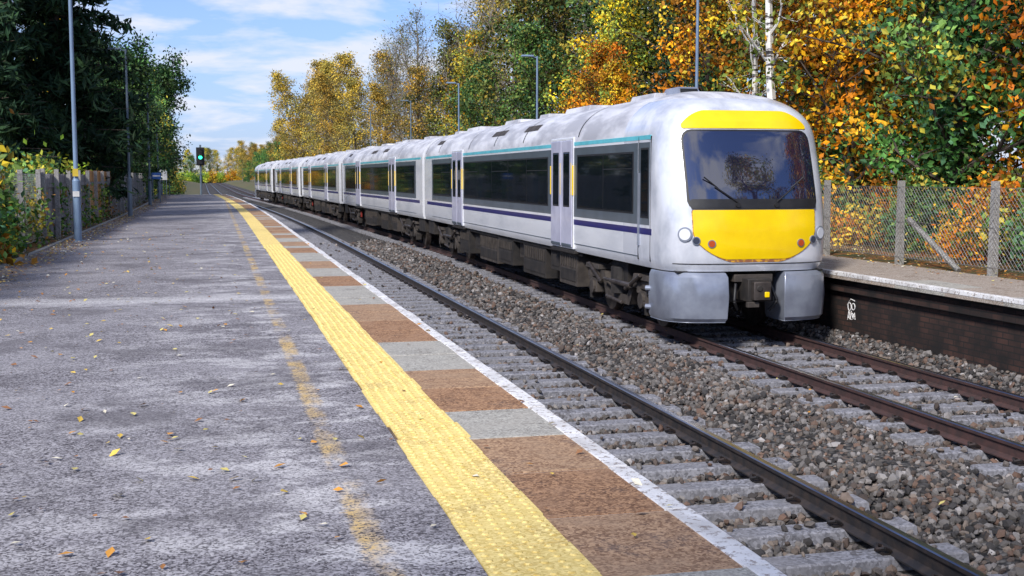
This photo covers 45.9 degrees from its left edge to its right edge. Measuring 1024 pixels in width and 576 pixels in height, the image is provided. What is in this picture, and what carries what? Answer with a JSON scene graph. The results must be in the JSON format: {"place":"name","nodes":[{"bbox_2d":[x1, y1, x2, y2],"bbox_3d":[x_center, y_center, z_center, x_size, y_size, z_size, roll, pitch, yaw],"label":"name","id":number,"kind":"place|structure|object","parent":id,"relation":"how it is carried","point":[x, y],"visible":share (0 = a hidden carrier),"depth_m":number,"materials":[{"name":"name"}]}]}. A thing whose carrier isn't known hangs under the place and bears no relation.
{"place":"outdoors","nodes":[
{"label":"outdoors","id":0,"kind":"place"},
{"bbox_2d":[1,181,199,263],"bbox_3d":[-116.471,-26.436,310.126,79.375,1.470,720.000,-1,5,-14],"label":"grass verge","id":1,"kind":"object","parent":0,"point":[193,188],"depth_m":39.77,"materials":[{"name":"green plant"}]},
{"bbox_2d":[0,194,22,259],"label":"shrub","id":2,"kind":"object","parent":1,"relation":"on","point":[3,222],"visible":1,"depth_m":19.32,"materials":[{"name":"green plant"}]},
{"bbox_2d":[0,108,36,264],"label":"shrub","id":3,"kind":"object","parent":1,"relation":"on","point":[8,259],"visible":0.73,"depth_m":19.91,"materials":[{"name":"green plant"}]},
{"bbox_2d":[0,142,37,248],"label":"shrub","id":4,"kind":"object","parent":1,"relation":"on","point":[11,174],"visible":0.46,"depth_m":21.60,"materials":[{"name":"green plant"}]},
{"bbox_2d":[1,197,40,254],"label":"shrub","id":5,"kind":"object","parent":1,"relation":"on","point":[22,238],"visible":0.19,"depth_m":21.87,"materials":[{"name":"green plant"}]},
{"bbox_2d":[0,168,49,251],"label":"chain link fence","id":6,"kind":"object","parent":1,"relation":"on","point":[19,176],"visible":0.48,"depth_m":24.22,"materials":[{"name":"metal"}]},
{"bbox_2d":[0,162,50,242],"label":"shrub","id":7,"kind":"object","parent":1,"relation":"on","point":[31,203],"visible":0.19,"depth_m":24.27,"materials":[{"name":"green plant"}]},
{"bbox_2d":[6,169,57,236],"bbox_3d":[-11.657,-2.241,26.927,2.884,2.477,3.120,4,8,41],"label":"shrub","id":8,"kind":"object","parent":1,"relation":"on","point":[48,229],"visible":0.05,"depth_m":27.07,"materials":[{"name":"green plant"}]},
{"bbox_2d":[0,148,70,238],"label":"shrub","id":9,"kind":"object","parent":1,"relation":"on","point":[29,170],"visible":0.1,"depth_m":29.06,"materials":[{"name":"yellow plant"}]},
{"bbox_2d":[0,0,84,173],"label":"conifer tree","id":10,"kind":"object","parent":1,"relation":"on","point":[12,77],"visible":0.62,"depth_m":39.30,"materials":[{"name":"green plant"}]},
{"bbox_2d":[9,130,96,215],"bbox_3d":[-13.879,-3.116,34.492,3.316,2.847,3.586,2,6,25],"label":"shrub","id":11,"kind":"object","parent":1,"relation":"on","point":[37,158],"visible":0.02,"depth_m":34.53,"materials":[{"name":"green plant"}]},
{"bbox_2d":[0,172,111,262],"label":"ivy","id":12,"kind":"object","parent":1,"relation":"on","point":[18,205],"visible":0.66,"depth_m":25.77,"materials":[{"name":"green plant"}]},
{"bbox_2d":[43,141,102,223],"bbox_3d":[-14.051,-3.150,36.441,3.206,2.546,2.964,5,8,39],"label":"shrub","id":13,"kind":"object","parent":1,"relation":"on","point":[61,170],"depth_m":36.86,"materials":[{"name":"green plant"}]},
{"bbox_2d":[50,134,109,213],"bbox_3d":[-15.230,-3.696,40.471,3.651,2.899,3.375,0,5,2],"label":"shrub","id":14,"kind":"object","parent":1,"relation":"on","point":[70,161],"visible":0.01,"depth_m":40.18,"materials":[{"name":"green plant"}]},
{"bbox_2d":[6,0,159,206],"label":"conifer tree","id":15,"kind":"object","parent":1,"relation":"on","point":[48,66],"visible":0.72,"depth_m":43.02,"materials":[{"name":"green plant"}]},
{"bbox_2d":[39,168,153,243],"bbox_3d":[-19.124,-4.958,61.010,0.522,1.746,72.018,-1,5,-15],"label":"wooden fence","id":16,"kind":"object","parent":1,"relation":"on","point":[96,178],"visible":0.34,"depth_m":33.30,"materials":[{"name":"wood"}]},
{"bbox_2d":[70,26,167,193],"bbox_3d":[-19.322,-8.288,58.426,5.204,8.754,6.081,4,7,31],"label":"evergreen tree","id":17,"kind":"object","parent":1,"relation":"on","point":[137,60],"visible":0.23,"depth_m":58.43,"materials":[{"name":"green plant"}]},
{"bbox_2d":[86,40,171,185],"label":"evergreen tree","id":18,"kind":"object","parent":1,"relation":"on","point":[143,116],"visible":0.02,"depth_m":66.73,"materials":[{"name":"green plant"}]},
{"bbox_2d":[93,40,174,196],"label":"evergreen tree","id":19,"kind":"object","parent":1,"relation":"on","point":[155,167],"visible":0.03,"depth_m":73.20,"materials":[{"name":"green plant"}]},
{"bbox_2d":[134,54,174,187],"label":"ivy clad tree","id":20,"kind":"object","parent":1,"relation":"on","point":[164,119],"visible":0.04,"depth_m":80.17,"materials":[{"name":"green plant"}]},
{"bbox_2d":[154,168,187,194],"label":"shrub","id":21,"kind":"object","parent":1,"relation":"on","point":[179,184],"visible":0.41,"depth_m":100.39,"materials":[{"name":"green plant"}]},
{"bbox_2d":[144,45,206,190],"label":"evergreen tree","id":22,"kind":"object","parent":1,"relation":"on","point":[168,85],"visible":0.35,"depth_m":85.99,"materials":[{"name":"green plant"}]},
{"bbox_2d":[183,155,197,174],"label":"ivy clad tree","id":23,"kind":"object","parent":1,"relation":"on","point":[191,167],"visible":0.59,"depth_m":484.37,"materials":[{"name":"green plant"}]},
{"bbox_2d":[0,195,655,575],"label":"platform","id":24,"kind":"structure","parent":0,"point":[212,522],"depth_m":7.00,"materials":[{"name":"concrete"}]},
{"bbox_2d":[68,0,85,241],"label":"street lamp","id":25,"kind":"object","parent":24,"relation":"on","point":[77,209],"visible":0.97,"depth_m":26.85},
{"bbox_2d":[107,47,132,216],"bbox_3d":[-14.096,-5.604,43.578,0.775,6.040,0.309,-1,5,-14],"label":"street lamp","id":26,"kind":"object","parent":24,"relation":"on","point":[129,196],"visible":0.91,"depth_m":43.68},
{"bbox_2d":[143,83,151,205],"bbox_3d":[-18.284,-7.120,59.985,0.774,6.040,0.309,-1,5,-14],"label":"street lamp","id":27,"kind":"object","parent":24,"relation":"on","point":[149,193],"visible":0.62,"depth_m":60.14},
{"bbox_2d":[151,173,160,202],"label":"platform sign","id":28,"kind":"object","parent":24,"relation":"on","point":[155,175],"visible":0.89,"depth_m":66.94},
{"bbox_2d":[196,145,204,194],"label":"railway signal","id":29,"kind":"object","parent":24,"relation":"on","point":[200,156],"visible":0.98,"depth_m":94.24,"materials":[{"name":"black metal"}]},
{"bbox_2d":[214,194,601,575],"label":"tactile paving","id":30,"kind":"structure","parent":24,"relation":"on","point":[502,524],"depth_m":6.18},
{"bbox_2d":[219,194,786,575],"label":"platform coping","id":31,"kind":"object","parent":24,"relation":"on","point":[477,401],"visible":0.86,"depth_m":6.21,"materials":[{"name":"white paint"}]},
{"bbox_2d":[0,195,1023,573],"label":"fallen leaves","id":32,"kind":"object","parent":24,"relation":"on","point":[112,549],"visible":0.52,"depth_m":14.24,"materials":[{"name":"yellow plant"}]},
{"bbox_2d":[14,0,1022,174],"label":"sky","id":33,"kind":"structure","parent":0,"point":[233,47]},
{"bbox_2d":[202,182,1023,575],"bbox_3d":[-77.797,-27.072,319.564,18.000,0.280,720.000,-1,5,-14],"label":"ballast bed","id":34,"kind":"object","parent":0,"point":[344,234],"visible":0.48,"depth_m":12.12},
{"bbox_2d":[205,183,1007,575],"bbox_3d":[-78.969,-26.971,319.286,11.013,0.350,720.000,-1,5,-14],"label":"railway track","id":35,"kind":"structure","parent":34,"relation":"on","point":[893,543],"depth_m":11.04,"materials":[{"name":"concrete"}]},
{"bbox_2d":[217,183,1023,490],"bbox_3d":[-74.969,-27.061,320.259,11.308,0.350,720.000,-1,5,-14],"label":"railway track","id":36,"kind":"structure","parent":34,"relation":"on","point":[990,443],"depth_m":15.47,"materials":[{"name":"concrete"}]},
{"bbox_2d":[255,87,823,326],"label":"passenger train","id":37,"kind":"object","parent":36,"relation":"on","point":[672,207],"visible":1,"depth_m":19.32,"materials":[{"name":"silver metal"}]},
{"bbox_2d":[315,238,1023,575],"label":"ballast stones","id":38,"kind":"object","parent":34,"relation":"on","point":[984,501],"visible":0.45,"depth_m":12.46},
{"bbox_2d":[220,172,1023,279],"bbox_3d":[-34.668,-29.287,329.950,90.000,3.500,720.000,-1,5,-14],"label":"grass verge","id":39,"kind":"object","parent":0,"point":[250,185],"depth_m":21.52,"materials":[{"name":"green plant"}]},
{"bbox_2d":[219,147,235,174],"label":"autumn tree","id":40,"kind":"object","parent":39,"relation":"on","point":[230,157],"visible":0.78,"depth_m":490.84,"materials":[{"name":"yellow plant"}]},
{"bbox_2d":[228,140,247,172],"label":"autumn tree","id":41,"kind":"object","parent":39,"relation":"on","point":[240,143],"visible":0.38,"depth_m":486.94,"materials":[{"name":"yellow plant"}]},
{"bbox_2d":[234,148,247,181],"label":"autumn tree","id":42,"kind":"object","parent":39,"relation":"on","point":[242,154],"visible":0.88,"depth_m":324.64,"materials":[{"name":"yellow plant"}]},
{"bbox_2d":[240,160,254,181],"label":"ivy clad tree","id":43,"kind":"object","parent":39,"relation":"on","point":[247,170],"visible":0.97,"depth_m":308.18,"materials":[{"name":"green plant"}]},
{"bbox_2d":[264,119,294,161],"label":"autumn tree","id":44,"kind":"object","parent":39,"relation":"on","point":[270,151],"visible":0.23,"depth_m":186.87,"materials":[{"name":"yellow plant"}]},
{"bbox_2d":[266,69,317,159],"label":"autumn tree","id":45,"kind":"object","parent":39,"relation":"on","point":[278,84],"visible":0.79,"depth_m":140.35,"materials":[{"name":"yellow plant"}]},
{"bbox_2d":[272,77,323,158],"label":"autumn tree","id":46,"kind":"object","parent":39,"relation":"on","point":[304,89],"visible":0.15,"depth_m":147.48,"materials":[{"name":"yellow plant"}]},
{"bbox_2d":[288,54,341,156],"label":"autumn tree","id":47,"kind":"object","parent":39,"relation":"on","point":[315,64],"visible":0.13,"depth_m":136.61,"materials":[{"name":"yellow plant"}]},
{"bbox_2d":[301,66,347,155],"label":"autumn tree","id":48,"kind":"object","parent":39,"relation":"on","point":[321,121],"visible":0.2,"depth_m":126.12,"materials":[{"name":"plant"}]},
{"bbox_2d":[293,58,356,155],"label":"autumn tree","id":49,"kind":"object","parent":39,"relation":"on","point":[325,66],"visible":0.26,"depth_m":130.66,"materials":[{"name":"yellow plant"}]},
{"bbox_2d":[310,68,368,155],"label":"autumn tree","id":50,"kind":"object","parent":39,"relation":"on","point":[323,84],"visible":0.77,"depth_m":116.50,"materials":[{"name":"yellow plant"}]},
{"bbox_2d":[314,47,376,150],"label":"autumn tree","id":51,"kind":"object","parent":39,"relation":"on","point":[344,60],"visible":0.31,"depth_m":121.64,"materials":[{"name":"yellow plant"}]},
{"bbox_2d":[325,73,377,152],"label":"autumn tree","id":52,"kind":"object","parent":39,"relation":"on","point":[353,86],"visible":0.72,"depth_m":107.88,"materials":[{"name":"yellow plant"}]},
{"bbox_2d":[343,32,413,146],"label":"bare tree","id":53,"kind":"object","parent":39,"relation":"on","point":[392,86],"visible":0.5,"depth_m":100.24,"materials":[{"name":"grey plant"}]},
{"bbox_2d":[349,30,408,148],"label":"bare tree","id":54,"kind":"object","parent":39,"relation":"on","point":[377,85],"visible":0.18,"depth_m":112.79,"materials":[{"name":"grey plant"}]},
{"bbox_2d":[363,80,408,145],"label":"autumn tree","id":55,"kind":"object","parent":39,"relation":"on","point":[376,96],"visible":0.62,"depth_m":95.12,"materials":[{"name":"yellow plant"}]},
{"bbox_2d":[363,48,414,145],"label":"autumn tree","id":56,"kind":"object","parent":39,"relation":"on","point":[380,58],"visible":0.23,"depth_m":104.24,"materials":[{"name":"yellow plant"}]},
{"bbox_2d":[379,15,443,139],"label":"bare tree","id":57,"kind":"object","parent":39,"relation":"on","point":[401,30],"visible":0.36,"depth_m":90.76,"materials":[{"name":"grey plant"}]},
{"bbox_2d":[375,2,448,142],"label":"bare tree","id":58,"kind":"object","parent":39,"relation":"on","point":[416,21],"visible":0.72,"depth_m":84.11,"materials":[{"name":"brown plant"}]},
{"bbox_2d":[395,60,441,139],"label":"autumn tree","id":59,"kind":"object","parent":39,"relation":"on","point":[416,73],"visible":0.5,"depth_m":83.36,"materials":[{"name":"yellow plant"}]},
{"bbox_2d":[398,16,497,139],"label":"woodland tree","id":60,"kind":"object","parent":39,"relation":"on","point":[437,89],"visible":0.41,"depth_m":76.75,"materials":[{"name":"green plant"}]},
{"bbox_2d":[446,82,459,130],"bbox_3d":[-2.837,-7.070,59.440,0.774,6.040,0.309,-1,5,-14],"label":"street lamp","id":61,"kind":"object","parent":39,"relation":"on","point":[458,84],"visible":0.39,"depth_m":59.28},
{"bbox_2d":[419,0,510,134],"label":"bare tree","id":62,"kind":"object","parent":39,"relation":"on","point":[465,19],"visible":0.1,"depth_m":80.67,"materials":[{"name":"grey plant"}]},
{"bbox_2d":[428,25,504,135],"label":"autumn tree","id":63,"kind":"object","parent":39,"relation":"on","point":[460,71],"visible":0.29,"depth_m":70.67,"materials":[{"name":"yellow plant"}]},
{"bbox_2d":[412,0,524,134],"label":"bare tree","id":64,"kind":"object","parent":39,"relation":"on","point":[484,21],"visible":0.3,"depth_m":73.76,"materials":[{"name":"grey plant"}]},
{"bbox_2d":[442,51,521,135],"bbox_3d":[-1.352,-8.628,65.273,5.278,8.150,3.834,1,5,8],"label":"ivy clad tree","id":65,"kind":"object","parent":39,"relation":"on","point":[489,59],"visible":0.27,"depth_m":64.50,"materials":[{"name":"green plant"}]},
{"bbox_2d":[443,0,554,122],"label":"autumn tree","id":66,"kind":"object","parent":39,"relation":"on","point":[489,10],"visible":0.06,"depth_m":78.90,"materials":[{"name":"yellow plant"}]},
{"bbox_2d":[438,0,561,123],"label":"bare tree","id":67,"kind":"object","parent":39,"relation":"on","point":[480,50],"visible":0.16,"depth_m":69.33,"materials":[{"name":"plant"}]},
{"bbox_2d":[459,0,593,125],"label":"woodland tree","id":68,"kind":"object","parent":39,"relation":"on","point":[524,7],"visible":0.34,"depth_m":58.51,"materials":[{"name":"green plant"}]},
{"bbox_2d":[521,55,537,118],"bbox_3d":[0.735,-5.843,46.163,0.774,6.040,0.309,-1,5,-14],"label":"street lamp","id":69,"kind":"object","parent":39,"relation":"on","point":[536,57],"visible":0.34,"depth_m":45.99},
{"bbox_2d":[478,14,587,125],"bbox_3d":[1.477,-7.931,54.250,5.274,8.788,5.620,-6,9,-37],"label":"ivy clad tree","id":70,"kind":"object","parent":39,"relation":"on","point":[536,38],"visible":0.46,"depth_m":54.18,"materials":[{"name":"green plant"}]},
{"bbox_2d":[454,0,658,117],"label":"woodland tree","id":71,"kind":"object","parent":39,"relation":"on","point":[566,28],"visible":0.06,"depth_m":61.05,"materials":[{"name":"green plant"}]},
{"bbox_2d":[549,29,636,113],"bbox_3d":[2.882,-6.376,46.558,4.580,7.052,4.074,3,6,29],"label":"autumn tree","id":72,"kind":"object","parent":39,"relation":"on","point":[602,53],"visible":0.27,"depth_m":45.99,"materials":[{"name":"orange plant"}]},
{"bbox_2d":[538,0,664,115],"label":"autumn tree","id":73,"kind":"object","parent":39,"relation":"on","point":[611,3],"visible":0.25,"depth_m":49.09,"materials":[{"name":"yellow plant"}]},
{"bbox_2d":[538,0,670,113],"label":"ivy clad tree","id":74,"kind":"object","parent":39,"relation":"on","point":[585,6],"visible":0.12,"depth_m":52.53,"materials":[{"name":"green plant"}]},
{"bbox_2d":[580,56,642,104],"bbox_3d":[4.051,-5.308,42.634,3.746,5.645,3.652,4,6,37],"label":"autumn tree","id":75,"kind":"object","parent":39,"relation":"on","point":[607,75],"visible":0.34,"depth_m":42.35,"materials":[{"name":"yellow plant"}]},
{"bbox_2d":[564,0,659,72],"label":"bare tree","id":76,"kind":"object","parent":39,"relation":"on","point":[590,33],"visible":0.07,"depth_m":57.54,"materials":[{"name":"plant"}]},
{"bbox_2d":[590,0,761,94],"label":"woodland tree","id":77,"kind":"object","parent":39,"relation":"on","point":[653,15],"visible":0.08,"depth_m":47.86,"materials":[{"name":"orange plant"}]},
{"bbox_2d":[639,0,740,93],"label":"tree","id":78,"kind":"object","parent":39,"relation":"on","point":[669,47],"visible":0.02,"depth_m":43.41,"materials":[{"name":"green plant"}]},
{"bbox_2d":[695,0,698,87],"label":"street lamp","id":79,"kind":"object","parent":39,"relation":"on","point":[697,50],"visible":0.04,"depth_m":30.75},
{"bbox_2d":[652,0,744,92],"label":"tree","id":80,"kind":"object","parent":39,"relation":"on","point":[666,70],"visible":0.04,"depth_m":40.08,"materials":[{"name":"green plant"}]},
{"bbox_2d":[620,0,790,102],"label":"autumn tree","id":81,"kind":"object","parent":39,"relation":"on","point":[705,43],"visible":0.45,"depth_m":33.72,"materials":[{"name":"yellow plant"}]},
{"bbox_2d":[637,0,800,96],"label":"woodland tree","id":82,"kind":"object","parent":39,"relation":"on","point":[654,63],"depth_m":50.38,"materials":[{"name":"green plant"}]},
{"bbox_2d":[704,0,802,96],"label":"birch tree","id":83,"kind":"object","parent":39,"relation":"on","point":[755,86],"visible":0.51,"depth_m":31.51,"materials":[{"name":"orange plant"}]},
{"bbox_2d":[710,0,823,99],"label":"birch tree","id":84,"kind":"object","parent":39,"relation":"on","point":[769,24],"visible":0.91,"depth_m":29.06,"materials":[{"name":"white plant"}]},
{"bbox_2d":[710,0,907,196],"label":"autumn tree","id":85,"kind":"object","parent":39,"relation":"on","point":[802,73],"depth_m":39.25,"materials":[{"name":"orange plant"}]},
{"bbox_2d":[711,0,912,199],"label":"autumn tree","id":86,"kind":"object","parent":39,"relation":"on","point":[802,104],"visible":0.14,"depth_m":31.99,"materials":[{"name":"orange plant"}]},
{"bbox_2d":[820,180,857,242],"bbox_3d":[6.575,-1.756,26.741,2.274,1.527,2.234,2,6,17],"label":"shrub","id":87,"kind":"object","parent":39,"relation":"on","point":[832,210],"visible":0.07,"depth_m":26.74,"materials":[{"name":"orange plant"}]},
{"bbox_2d":[818,153,869,237],"bbox_3d":[6.856,-2.203,28.419,2.793,2.164,3.240,-2,6,-19],"label":"shrub","id":88,"kind":"object","parent":39,"relation":"on","point":[827,178],"visible":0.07,"depth_m":27.78,"materials":[{"name":"orange plant"}]},
{"bbox_2d":[750,0,959,228],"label":"autumn tree","id":89,"kind":"object","parent":39,"relation":"on","point":[849,95],"visible":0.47,"depth_m":28.60,"materials":[{"name":"orange plant"}]},
{"bbox_2d":[724,0,1023,212],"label":"autumn tree","id":90,"kind":"object","parent":39,"relation":"on","point":[1016,164],"visible":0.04,"depth_m":30.48,"materials":[{"name":"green plant"}]},
{"bbox_2d":[830,161,935,245],"bbox_3d":[7.955,-1.815,25.445,2.632,1.882,2.716,2,5,16],"label":"shrub","id":91,"kind":"object","parent":39,"relation":"on","point":[855,223],"visible":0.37,"depth_m":25.24,"materials":[{"name":"orange plant"}]},
{"bbox_2d":[781,0,990,214],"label":"autumn tree","id":92,"kind":"object","parent":39,"relation":"on","point":[861,201],"depth_m":35.25,"materials":[{"name":"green plant"}]},
{"bbox_2d":[773,0,1023,209],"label":"autumn tree","id":93,"kind":"object","parent":39,"relation":"on","point":[854,131],"visible":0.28,"depth_m":26.93,"materials":[{"name":"orange plant"}]},
{"bbox_2d":[857,167,971,251],"bbox_3d":[7.988,-1.530,23.674,2.150,1.659,2.492,-3,6,-32],"label":"shrub","id":94,"kind":"object","parent":39,"relation":"on","point":[922,183],"visible":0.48,"depth_m":23.48,"materials":[{"name":"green plant"}]},
{"bbox_2d":[818,0,1023,233],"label":"ivy clad tree","id":95,"kind":"object","parent":39,"relation":"on","point":[954,149],"visible":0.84,"depth_m":23.82,"materials":[{"name":"green plant"}]},
{"bbox_2d":[821,180,1023,276],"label":"chain link fence","id":96,"kind":"object","parent":39,"relation":"on","point":[992,262],"visible":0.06,"depth_m":19.32,"materials":[{"name":"concrete"}]},
{"bbox_2d":[893,0,1023,186],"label":"ivy clad tree","id":97,"kind":"object","parent":39,"relation":"on","point":[1009,42],"visible":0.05,"depth_m":26.67,"materials":[{"name":"green plant"}]},
{"bbox_2d":[898,0,1020,204],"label":"autumn tree","id":98,"kind":"object","parent":39,"relation":"on","point":[998,154],"visible":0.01,"depth_m":37.24,"materials":[{"name":"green plant"}]},
{"bbox_2d":[909,0,1023,209],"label":"autumn tree","id":99,"kind":"object","parent":39,"relation":"on","point":[1018,55],"visible":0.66,"depth_m":22.27,"materials":[{"name":"orange plant"}]},
{"bbox_2d":[916,154,1023,264],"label":"shrub","id":100,"kind":"object","parent":39,"relation":"on","point":[982,181],"visible":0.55,"depth_m":20.14,"materials":[{"name":"orange plant"}]},
{"bbox_2d":[922,173,1023,254],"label":"shrub","id":101,"kind":"object","parent":39,"relation":"on","point":[942,248],"visible":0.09,"depth_m":22.24,"materials":[{"name":"orange plant"}]},
{"bbox_2d":[972,174,1023,268],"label":"shrub","id":102,"kind":"object","parent":39,"relation":"on","point":[1013,228],"visible":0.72,"depth_m":19.18,"materials":[{"name":"green plant"}]},
{"bbox_2d":[982,0,1023,121],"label":"tree","id":103,"kind":"object","parent":39,"relation":"on","point":[998,27],"visible":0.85,"depth_m":21.44,"materials":[{"name":"green plant"}]},
{"bbox_2d":[729,255,1023,375],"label":"platform","id":104,"kind":"structure","parent":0,"point":[978,333],"depth_m":16.56,"materials":[{"name":"brick"}]},
{"bbox_2d":[818,264,1023,308],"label":"platform coping","id":105,"kind":"object","parent":104,"relation":"on","point":[984,295],"visible":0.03,"depth_m":16.22,"materials":[{"name":"white paint"}]},
{"label":"ground","id":106,"kind":"structure","parent":0,"visible":0},
{"bbox_2d":[202,148,219,182],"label":"woodland tree","id":107,"kind":"object","parent":106,"relation":"on","point":[208,157],"visible":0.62,"depth_m":475.67,"materials":[{"name":"green plant"}]},
{"bbox_2d":[211,149,224,172],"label":"autumn tree","id":108,"kind":"object","parent":106,"relation":"on","point":[215,153],"visible":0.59,"depth_m":501.28,"materials":[{"name":"yellow plant"}]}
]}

